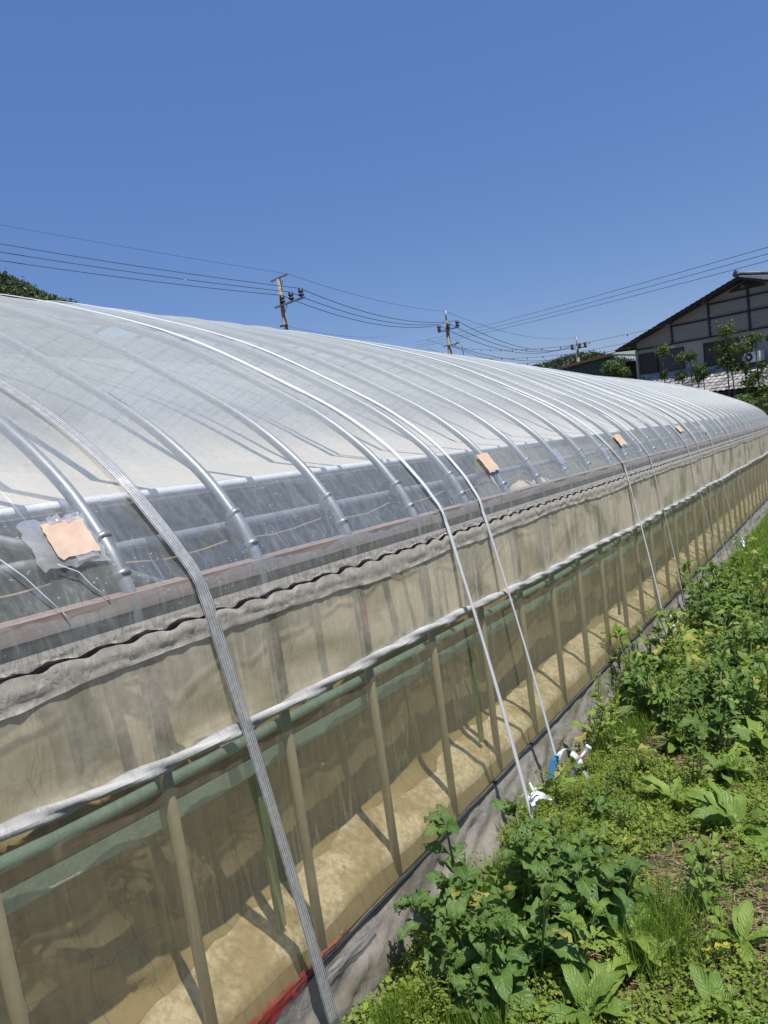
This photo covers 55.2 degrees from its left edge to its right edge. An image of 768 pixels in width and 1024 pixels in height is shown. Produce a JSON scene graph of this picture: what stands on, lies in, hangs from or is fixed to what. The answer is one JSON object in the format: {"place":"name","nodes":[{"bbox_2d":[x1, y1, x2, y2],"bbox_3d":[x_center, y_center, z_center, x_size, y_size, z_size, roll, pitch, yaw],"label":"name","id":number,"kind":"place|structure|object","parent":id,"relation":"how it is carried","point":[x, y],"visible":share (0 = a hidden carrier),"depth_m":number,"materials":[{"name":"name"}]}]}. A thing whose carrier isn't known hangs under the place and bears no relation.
{"place":"outdoors","nodes":[
{"label":"outdoors","id":0,"kind":"place"},
{"bbox_2d":[0,320,121,442],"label":"hill","id":1,"kind":"structure","parent":0,"point":[55,435],"depth_m":112.66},
{"bbox_2d":[0,267,124,441],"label":"forest","id":2,"kind":"object","parent":1,"relation":"on","point":[9,285],"visible":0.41,"depth_m":114.31,"materials":[{"name":"green plant"}]},
{"bbox_2d":[0,406,767,1023],"bbox_3d":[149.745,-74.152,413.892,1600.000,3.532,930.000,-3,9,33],"label":"ground","id":3,"kind":"structure","parent":0,"point":[512,458],"depth_m":3.36,"materials":[{"name":"soil"}]},
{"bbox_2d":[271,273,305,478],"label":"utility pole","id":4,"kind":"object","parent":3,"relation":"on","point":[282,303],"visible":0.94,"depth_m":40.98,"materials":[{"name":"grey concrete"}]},
{"bbox_2d":[0,260,275,294],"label":"power line","id":5,"kind":"object","parent":4,"relation":"attached to","point":[132,278],"visible":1,"depth_m":36.13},
{"bbox_2d":[1,252,287,291],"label":"power line","id":6,"kind":"object","parent":4,"relation":"attached to","point":[136,272],"visible":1,"depth_m":35.93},
{"bbox_2d":[0,243,295,287],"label":"power line","id":7,"kind":"object","parent":4,"relation":"attached to","point":[141,266],"visible":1,"depth_m":35.75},
{"bbox_2d":[0,295,767,1023],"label":"greenhouse","id":8,"kind":"object","parent":3,"relation":"on","point":[142,877],"visible":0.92,"depth_m":2.75,"materials":[{"name":"translucent plastic film"},{"name":"galvanised steel"},{"name":"weathered steel"}]},
{"bbox_2d":[0,378,339,1023],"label":"tie strap","id":9,"kind":"object","parent":8,"relation":"attached to","point":[53,418],"visible":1,"depth_m":2.02,"materials":[{"name":"plastic"}]},
{"bbox_2d":[0,294,533,821],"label":"tie strap","id":10,"kind":"object","parent":8,"relation":"attached to","point":[402,460],"visible":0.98,"depth_m":3.17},
{"bbox_2d":[522,783,558,810],"bbox_3d":[0.685,1.265,3.255,0.160,0.128,0.074,-3,9,33],"label":"tape knot","id":11,"kind":"object","parent":10,"relation":"attached to","point":[538,797],"visible":0.96,"depth_m":3.25,"materials":[{"name":"white plastic"}]},
{"bbox_2d":[47,300,560,773],"bbox_3d":[-0.875,0.008,4.185,3.417,2.980,0.306,-4,9,28],"label":"tie strap","id":12,"kind":"object","parent":8,"relation":"attached to","point":[495,550],"visible":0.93,"depth_m":3.52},
{"bbox_2d":[287,330,666,633],"bbox_3d":[0.366,-0.267,6.034,3.460,2.990,0.532,-5,8,21],"label":"tie strap","id":13,"kind":"object","parent":8,"relation":"attached to","point":[568,414],"visible":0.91,"depth_m":5.54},
{"bbox_2d":[349,339,685,611],"bbox_3d":[0.835,-0.365,6.766,3.422,2.973,0.638,-5,8,20],"label":"tie strap","id":14,"kind":"object","parent":8,"relation":"attached to","point":[595,408],"visible":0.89,"depth_m":6.30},
{"bbox_2d":[435,352,718,564],"bbox_3d":[1.731,-0.549,8.070,3.477,2.941,0.733,-5,8,19],"label":"tie strap","id":15,"kind":"object","parent":8,"relation":"attached to","point":[628,400],"visible":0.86,"depth_m":7.59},
{"bbox_2d":[420,966,455,1022],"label":"dock plant","id":16,"kind":"object","parent":3,"relation":"on","point":[448,1004],"visible":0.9,"depth_m":2.22,"materials":[{"name":"green plant"}]},
{"bbox_2d":[393,803,504,985],"bbox_3d":[0.251,1.317,2.464,0.379,0.587,0.436,-3,9,33],"label":"dock plant","id":17,"kind":"object","parent":3,"relation":"on","point":[463,887],"visible":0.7,"depth_m":2.48,"materials":[{"name":"green plant"}]},
{"bbox_2d":[437,311,463,402],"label":"utility pole","id":18,"kind":"object","parent":3,"relation":"on","point":[448,340],"visible":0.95,"depth_m":59.94,"materials":[{"name":"grey concrete"}]},
{"bbox_2d":[425,870,507,997],"bbox_3d":[0.256,1.362,2.339,0.294,0.358,0.299,-6,8,11],"label":"dock plant","id":19,"kind":"object","parent":3,"relation":"on","point":[441,880],"visible":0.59,"depth_m":2.32,"materials":[{"name":"green plant"}]},
{"bbox_2d":[449,964,514,1023],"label":"dock plant","id":20,"kind":"object","parent":3,"relation":"on","point":[464,981],"visible":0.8,"depth_m":2.15,"materials":[{"name":"green plant"}]},
{"bbox_2d":[432,897,539,1023],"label":"dock plant","id":21,"kind":"object","parent":3,"relation":"on","point":[483,951],"visible":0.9,"depth_m":2.23,"materials":[{"name":"green plant"}]},
{"bbox_2d":[480,828,543,946],"bbox_3d":[0.469,1.310,2.552,0.306,0.371,0.296,-7,8,3],"label":"dock plant","id":22,"kind":"object","parent":3,"relation":"on","point":[523,895],"visible":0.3,"depth_m":2.54,"materials":[{"name":"green plant"}]},
{"bbox_2d":[490,798,580,900],"bbox_3d":[0.554,1.274,2.684,0.329,0.400,0.334,-7,8,5],"label":"dock plant","id":23,"kind":"object","parent":3,"relation":"on","point":[508,807],"visible":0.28,"depth_m":2.73,"materials":[{"name":"green plant"}]},
{"bbox_2d":[486,872,588,988],"bbox_3d":[0.468,1.290,2.320,0.312,0.379,0.316,-7,8,9],"label":"dock plant","id":24,"kind":"object","parent":3,"relation":"on","point":[560,947],"visible":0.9,"depth_m":2.29,"materials":[{"name":"green plant"}]},
{"bbox_2d":[496,814,603,953],"bbox_3d":[0.527,1.302,2.522,0.320,0.472,0.403,-11,8,-21],"label":"dock plant","id":25,"kind":"object","parent":3,"relation":"on","point":[534,865],"visible":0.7,"depth_m":2.47,"materials":[{"name":"green plant"}]},
{"bbox_2d":[337,523,767,1023],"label":"ground cover","id":26,"kind":"object","parent":3,"relation":"on","point":[544,805],"visible":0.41,"depth_m":2.92,"materials":[{"name":"green plant"}]},
{"bbox_2d":[528,759,579,816],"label":"dock plant","id":27,"kind":"object","parent":3,"relation":"on","point":[557,776],"visible":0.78,"depth_m":3.44,"materials":[{"name":"green plant"}]},
{"bbox_2d":[348,511,767,1023],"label":"grass","id":28,"kind":"structure","parent":3,"relation":"on","point":[651,928],"depth_m":2.41,"materials":[{"name":"plant"}]},
{"bbox_2d":[532,830,602,915],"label":"dock plant","id":29,"kind":"object","parent":3,"relation":"on","point":[546,852],"visible":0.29,"depth_m":2.64,"materials":[{"name":"green plant"}]},
{"bbox_2d":[547,744,591,786],"bbox_3d":[0.941,1.293,3.634,0.275,0.236,0.130,-10,8,-17],"label":"taped stake","id":30,"kind":"object","parent":3,"relation":"on","point":[580,756],"visible":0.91,"depth_m":3.65,"materials":[{"name":"plastic"}]},
{"bbox_2d":[542,810,609,886],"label":"dock plant","id":31,"kind":"object","parent":3,"relation":"on","point":[593,836],"visible":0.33,"depth_m":2.79,"materials":[{"name":"green plant"}]},
{"bbox_2d":[525,961,633,1023],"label":"dock plant","id":32,"kind":"object","parent":3,"relation":"on","point":[603,983],"visible":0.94,"depth_m":2.16,"materials":[{"name":"green plant"}]},
{"bbox_2d":[548,896,610,976],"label":"dock plant","id":33,"kind":"object","parent":3,"relation":"on","point":[584,934],"visible":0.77,"depth_m":2.27,"materials":[{"name":"green plant"}]},
{"bbox_2d":[544,352,631,444],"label":"shed","id":34,"kind":"structure","parent":3,"relation":"on","point":[591,366],"depth_m":45.11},
{"bbox_2d":[546,841,635,942],"bbox_3d":[0.697,1.298,2.447,0.300,0.393,0.370,-3,9,33],"label":"dock plant","id":35,"kind":"object","parent":3,"relation":"on","point":[587,888],"visible":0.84,"depth_m":2.44,"materials":[{"name":"green plant"}]},
{"bbox_2d":[566,691,618,762],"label":"dock plant","id":36,"kind":"object","parent":3,"relation":"on","point":[599,729],"visible":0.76,"depth_m":3.92,"materials":[{"name":"green plant"}]},
{"bbox_2d":[572,762,620,819],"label":"dock plant","id":37,"kind":"object","parent":3,"relation":"on","point":[601,806],"visible":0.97,"depth_m":3.25,"materials":[{"name":"green plant"}]},
{"bbox_2d":[434,688,767,1023],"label":"straw litter","id":38,"kind":"object","parent":3,"relation":"on","point":[726,887],"visible":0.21,"depth_m":2.65,"materials":[{"name":"plant"}]},
{"bbox_2d":[592,672,621,734],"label":"dock plant","id":39,"kind":"object","parent":3,"relation":"on","point":[613,700],"visible":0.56,"depth_m":4.23,"materials":[{"name":"green plant"}]},
{"bbox_2d":[452,691,767,1006],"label":"soil clods","id":40,"kind":"object","parent":3,"relation":"on","point":[630,985],"visible":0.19,"depth_m":2.63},
{"bbox_2d":[584,821,635,852],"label":"dock plant","id":41,"kind":"object","parent":3,"relation":"on","point":[602,829],"visible":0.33,"depth_m":3.01,"materials":[{"name":"green plant"}]},
{"bbox_2d":[600,358,631,444],"bbox_3d":[12.480,-5.875,39.142,1.721,4.725,1.167,-3,9,33],"label":"tree","id":42,"kind":"object","parent":3,"relation":"on","point":[613,368],"visible":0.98,"depth_m":38.67,"materials":[{"name":"green plant"}]},
{"bbox_2d":[602,697,633,759],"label":"dock plant","id":43,"kind":"object","parent":3,"relation":"on","point":[615,736],"visible":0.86,"depth_m":3.80,"materials":[{"name":"green plant"}]},
{"bbox_2d":[608,731,636,792],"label":"dock plant","id":44,"kind":"object","parent":3,"relation":"on","point":[620,779],"visible":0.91,"depth_m":3.42,"materials":[{"name":"green plant"}]},
{"bbox_2d":[609,643,636,699],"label":"dock plant","id":45,"kind":"object","parent":3,"relation":"on","point":[625,667],"visible":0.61,"depth_m":4.79,"materials":[{"name":"green plant"}]},
{"bbox_2d":[611,768,639,829],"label":"dock plant","id":46,"kind":"object","parent":3,"relation":"on","point":[630,810],"visible":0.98,"depth_m":3.10,"materials":[{"name":"green plant"}]},
{"bbox_2d":[612,350,639,439],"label":"carport","id":47,"kind":"object","parent":3,"relation":"on","point":[632,366],"visible":0.11,"depth_m":44.59,"materials":[{"name":"grey paint"}]},
{"bbox_2d":[588,853,666,919],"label":"dock plant","id":48,"kind":"object","parent":3,"relation":"on","point":[633,866],"visible":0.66,"depth_m":2.48,"materials":[{"name":"green plant"}]},
{"bbox_2d":[596,892,661,967],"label":"dock plant","id":49,"kind":"object","parent":3,"relation":"on","point":[615,937],"visible":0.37,"depth_m":2.36,"materials":[{"name":"green plant"}]},
{"bbox_2d":[600,622,661,698],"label":"dock plant","id":50,"kind":"object","parent":3,"relation":"on","point":[619,631],"visible":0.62,"depth_m":4.83,"materials":[{"name":"green plant"}]},
{"bbox_2d":[592,930,678,995],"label":"dock plant","id":51,"kind":"object","parent":3,"relation":"on","point":[616,964],"visible":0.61,"depth_m":2.28,"materials":[{"name":"green plant"}]},
{"bbox_2d":[620,726,657,772],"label":"dock plant","id":52,"kind":"object","parent":3,"relation":"on","point":[641,745],"visible":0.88,"depth_m":3.63,"materials":[{"name":"green plant"}]},
{"bbox_2d":[619,665,682,729],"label":"dock plant","id":53,"kind":"object","parent":3,"relation":"on","point":[633,684],"visible":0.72,"depth_m":4.22,"materials":[{"name":"green plant"}]},
{"bbox_2d":[624,649,679,705],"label":"dock plant","id":54,"kind":"object","parent":3,"relation":"on","point":[636,662],"visible":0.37,"depth_m":4.41,"materials":[{"name":"green plant"}]},
{"bbox_2d":[634,608,680,679],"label":"dock plant","id":55,"kind":"object","parent":3,"relation":"on","point":[664,623],"visible":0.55,"depth_m":5.11,"materials":[{"name":"green plant"}]},
{"bbox_2d":[633,618,685,672],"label":"dock plant","id":56,"kind":"object","parent":3,"relation":"on","point":[653,640],"visible":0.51,"depth_m":5.20,"materials":[{"name":"green plant"}]},
{"bbox_2d":[654,340,673,448],"bbox_3d":[10.993,-4.046,28.361,0.849,5.068,0.698,-3,9,33],"label":"pruned tree","id":57,"kind":"object","parent":3,"relation":"on","point":[661,350],"visible":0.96,"depth_m":28.12,"materials":[{"name":"green plant"}]},
{"bbox_2d":[635,660,698,735],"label":"dock plant","id":58,"kind":"object","parent":3,"relation":"on","point":[662,693],"visible":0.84,"depth_m":4.11,"materials":[{"name":"green plant"}]},
{"bbox_2d":[632,775,707,808],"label":"dock plant","id":59,"kind":"object","parent":3,"relation":"on","point":[660,787],"visible":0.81,"depth_m":3.29,"materials":[{"name":"green plant"}]},
{"bbox_2d":[654,605,703,669],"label":"dock plant","id":60,"kind":"object","parent":3,"relation":"on","point":[663,615],"visible":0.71,"depth_m":5.01,"materials":[{"name":"green plant"}]},
{"bbox_2d":[662,675,695,750],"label":"dock plant","id":61,"kind":"object","parent":3,"relation":"on","point":[678,719],"visible":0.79,"depth_m":3.82,"materials":[{"name":"green plant"}]},
{"bbox_2d":[672,351,691,442],"bbox_3d":[11.554,-3.859,28.057,0.789,4.629,0.646,-3,9,33],"label":"pruned tree","id":62,"kind":"object","parent":3,"relation":"on","point":[681,375],"visible":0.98,"depth_m":27.81,"materials":[{"name":"green plant"}]},
{"bbox_2d":[660,615,707,662],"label":"dock plant","id":63,"kind":"object","parent":3,"relation":"on","point":[682,631],"visible":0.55,"depth_m":5.29,"materials":[{"name":"green plant"}]},
{"bbox_2d":[652,724,717,753],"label":"dock plant","id":64,"kind":"object","parent":3,"relation":"on","point":[672,746],"visible":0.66,"depth_m":3.76,"materials":[{"name":"green plant"}]},
{"bbox_2d":[666,633,707,684],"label":"dock plant","id":65,"kind":"object","parent":3,"relation":"on","point":[680,638],"visible":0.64,"depth_m":4.71,"materials":[{"name":"green plant"}]},
{"bbox_2d":[669,651,707,701],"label":"dock plant","id":66,"kind":"object","parent":3,"relation":"on","point":[689,660],"visible":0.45,"depth_m":4.42,"materials":[{"name":"green plant"}]},
{"bbox_2d":[615,270,767,453],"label":"house","id":67,"kind":"structure","parent":3,"relation":"on","point":[739,291],"depth_m":30.86,"materials":[{"name":"grey paint"}]},
{"bbox_2d":[639,347,684,374],"bbox_3d":[12.557,-6.825,33.265,0.085,0.936,2.352,-12,9,-31],"label":"window","id":68,"kind":"structure","parent":67,"relation":"in","point":[649,363],"depth_m":33.41,"materials":[{"name":"black glass"}]},
{"bbox_2d":[703,335,752,366],"bbox_3d":[14.267,-6.668,30.505,0.085,0.984,2.183,-12,9,-31],"label":"window","id":69,"kind":"structure","parent":67,"relation":"in","point":[708,354],"depth_m":30.99,"materials":[{"name":"black glass"}]},
{"bbox_2d":[675,724,713,786],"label":"dock plant","id":70,"kind":"object","parent":3,"relation":"on","point":[687,763],"visible":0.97,"depth_m":3.39,"materials":[{"name":"green plant"}]},
{"bbox_2d":[672,663,722,718],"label":"dock plant","id":71,"kind":"object","parent":3,"relation":"on","point":[708,699],"visible":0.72,"depth_m":4.26,"materials":[{"name":"green plant"}]},
{"bbox_2d":[686,360,709,437],"bbox_3d":[12.017,-3.666,27.773,0.782,4.197,0.750,-3,9,33],"label":"pruned tree","id":72,"kind":"object","parent":3,"relation":"on","point":[696,370],"visible":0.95,"depth_m":27.51,"materials":[{"name":"green plant"}]},
{"bbox_2d":[675,559,724,620],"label":"dock plant","id":73,"kind":"object","parent":3,"relation":"on","point":[683,568],"visible":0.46,"depth_m":6.70,"materials":[{"name":"green plant"}]},
{"bbox_2d":[678,838,725,862],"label":"dock plant","id":74,"kind":"object","parent":3,"relation":"on","point":[691,848],"visible":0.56,"depth_m":2.85,"materials":[{"name":"green plant"}]},
{"bbox_2d":[684,578,722,619],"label":"dock plant","id":75,"kind":"object","parent":3,"relation":"on","point":[702,584],"visible":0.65,"depth_m":6.22,"materials":[{"name":"green plant"}]},
{"bbox_2d":[675,847,733,922],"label":"dock plant","id":76,"kind":"object","parent":3,"relation":"on","point":[703,880],"visible":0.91,"depth_m":2.53,"materials":[{"name":"green plant"}]},
{"bbox_2d":[679,591,730,637],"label":"dock plant","id":77,"kind":"object","parent":3,"relation":"on","point":[711,598],"visible":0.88,"depth_m":5.82,"materials":[{"name":"green plant"}]},
{"bbox_2d":[678,657,757,747],"bbox_3d":[1.670,1.000,3.731,0.377,0.452,0.372,-10,8,-14],"label":"dock plant","id":78,"kind":"object","parent":3,"relation":"on","point":[715,721],"visible":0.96,"depth_m":3.74,"materials":[{"name":"green plant"}]},
{"bbox_2d":[700,835,736,888],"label":"dock plant","id":79,"kind":"object","parent":3,"relation":"on","point":[726,860],"visible":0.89,"depth_m":2.65,"materials":[{"name":"green plant"}]},
{"bbox_2d":[698,597,744,659],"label":"dock plant","id":80,"kind":"object","parent":3,"relation":"on","point":[733,610],"visible":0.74,"depth_m":5.18,"materials":[{"name":"green plant"}]},
{"bbox_2d":[706,318,740,432],"bbox_3d":[12.713,-4.338,27.231,1.009,5.472,1.145,-9,8,-9],"label":"pruned tree","id":81,"kind":"object","parent":3,"relation":"on","point":[723,331],"visible":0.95,"depth_m":26.89,"materials":[{"name":"green plant"}]},
{"bbox_2d":[697,563,749,609],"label":"dock plant","id":82,"kind":"object","parent":3,"relation":"on","point":[710,568],"visible":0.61,"depth_m":6.26,"materials":[{"name":"green plant"}]},
{"bbox_2d":[706,553,743,591],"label":"dock plant","id":83,"kind":"object","parent":3,"relation":"on","point":[724,562],"visible":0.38,"depth_m":7.15,"materials":[{"name":"green plant"}]},
{"bbox_2d":[684,779,767,859],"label":"dock plant","id":84,"kind":"object","parent":3,"relation":"on","point":[721,803],"visible":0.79,"depth_m":3.01,"materials":[{"name":"green plant"}]},
{"bbox_2d":[687,963,767,1023],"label":"dock plant","id":85,"kind":"object","parent":3,"relation":"on","point":[704,983],"visible":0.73,"depth_m":2.12,"materials":[{"name":"green plant"}]},
{"bbox_2d":[697,752,760,784],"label":"dock plant","id":86,"kind":"object","parent":3,"relation":"on","point":[721,768],"visible":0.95,"depth_m":3.44,"materials":[{"name":"green plant"}]},
{"bbox_2d":[707,595,750,632],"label":"dock plant","id":87,"kind":"object","parent":3,"relation":"on","point":[732,617],"visible":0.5,"depth_m":5.82,"materials":[{"name":"green plant"}]},
{"bbox_2d":[717,342,742,430],"bbox_3d":[12.932,-3.918,27.113,0.944,4.616,0.750,-3,9,33],"label":"pruned tree","id":88,"kind":"object","parent":3,"relation":"on","point":[732,369],"visible":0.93,"depth_m":26.82,"materials":[{"name":"green plant"}]},
{"bbox_2d":[701,620,766,688],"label":"dock plant","id":89,"kind":"object","parent":3,"relation":"on","point":[744,631],"visible":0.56,"depth_m":4.63,"materials":[{"name":"green plant"}]},
{"bbox_2d":[705,899,767,977],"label":"dock plant","id":90,"kind":"object","parent":3,"relation":"on","point":[742,916],"visible":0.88,"depth_m":2.35,"materials":[{"name":"green plant"}]},
{"bbox_2d":[710,640,767,714],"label":"dock plant","id":91,"kind":"object","parent":3,"relation":"on","point":[723,654],"visible":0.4,"depth_m":4.20,"materials":[{"name":"green plant"}]},
{"bbox_2d":[730,854,750,889],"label":"dock plant","id":92,"kind":"object","parent":3,"relation":"on","point":[738,877],"visible":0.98,"depth_m":2.63,"materials":[{"name":"green plant"}]},
{"bbox_2d":[714,664,767,738],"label":"dock plant","id":93,"kind":"object","parent":3,"relation":"on","point":[750,705],"visible":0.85,"depth_m":3.94,"materials":[{"name":"green plant"}]},
{"bbox_2d":[717,616,767,687],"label":"dock plant","id":94,"kind":"object","parent":3,"relation":"on","point":[752,635],"visible":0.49,"depth_m":4.60,"materials":[{"name":"green plant"}]},
{"bbox_2d":[723,330,763,426],"bbox_3d":[13.225,-4.106,26.886,1.050,4.968,1.329,-12,9,-29],"label":"pruned tree","id":95,"kind":"object","parent":3,"relation":"on","point":[748,384],"visible":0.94,"depth_m":26.61,"materials":[{"name":"green plant"}]},
{"bbox_2d":[723,567,764,618],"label":"dock plant","id":96,"kind":"object","parent":3,"relation":"on","point":[740,573],"visible":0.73,"depth_m":6.22,"materials":[{"name":"green plant"}]},
{"bbox_2d":[729,393,758,429],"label":"shrub","id":97,"kind":"object","parent":3,"relation":"on","point":[750,399],"visible":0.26,"depth_m":24.00,"materials":[{"name":"green plant"}]},
{"bbox_2d":[727,714,767,753],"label":"dock plant","id":98,"kind":"object","parent":3,"relation":"on","point":[758,733],"visible":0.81,"depth_m":3.73,"materials":[{"name":"green plant"}]},
{"bbox_2d":[730,591,767,649],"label":"dock plant","id":99,"kind":"object","parent":3,"relation":"on","point":[745,597],"visible":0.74,"depth_m":5.19,"materials":[{"name":"green plant"}]},
{"bbox_2d":[736,651,767,722],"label":"dock plant","id":100,"kind":"object","parent":3,"relation":"on","point":[743,656],"visible":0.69,"depth_m":4.02,"materials":[{"name":"green plant"}]},
{"bbox_2d":[742,330,767,420],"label":"pruned tree","id":101,"kind":"object","parent":3,"relation":"on","point":[756,339],"visible":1,"depth_m":26.41,"materials":[{"name":"green plant"}]},
{"bbox_2d":[744,566,767,611],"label":"dock plant","id":102,"kind":"object","parent":3,"relation":"on","point":[765,597],"visible":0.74,"depth_m":6.19,"materials":[{"name":"green plant"}]},
{"bbox_2d":[747,357,767,418],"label":"pruned tree","id":103,"kind":"object","parent":3,"relation":"on","point":[761,365],"visible":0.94,"depth_m":26.40,"materials":[{"name":"green plant"}]},
{"bbox_2d":[0,0,767,442],"label":"sky","id":104,"kind":"structure","parent":0,"point":[483,162],"materials":[{"name":"blue"}]},
{"bbox_2d":[507,477,548,490],"bbox_3d":[1.029,-0.180,5.230,0.187,0.144,0.586,-3,9,33],"label":"feed sack","id":105,"kind":"object","parent":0,"point":[518,484],"visible":0.37,"depth_m":5.05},
{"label":"distant hill","id":106,"kind":"structure","parent":0,"visible":0},
{"bbox_2d":[458,350,634,402],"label":"forest","id":107,"kind":"object","parent":106,"relation":"on","point":[624,360],"visible":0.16,"depth_m":195.36,"materials":[{"name":"green plant"}]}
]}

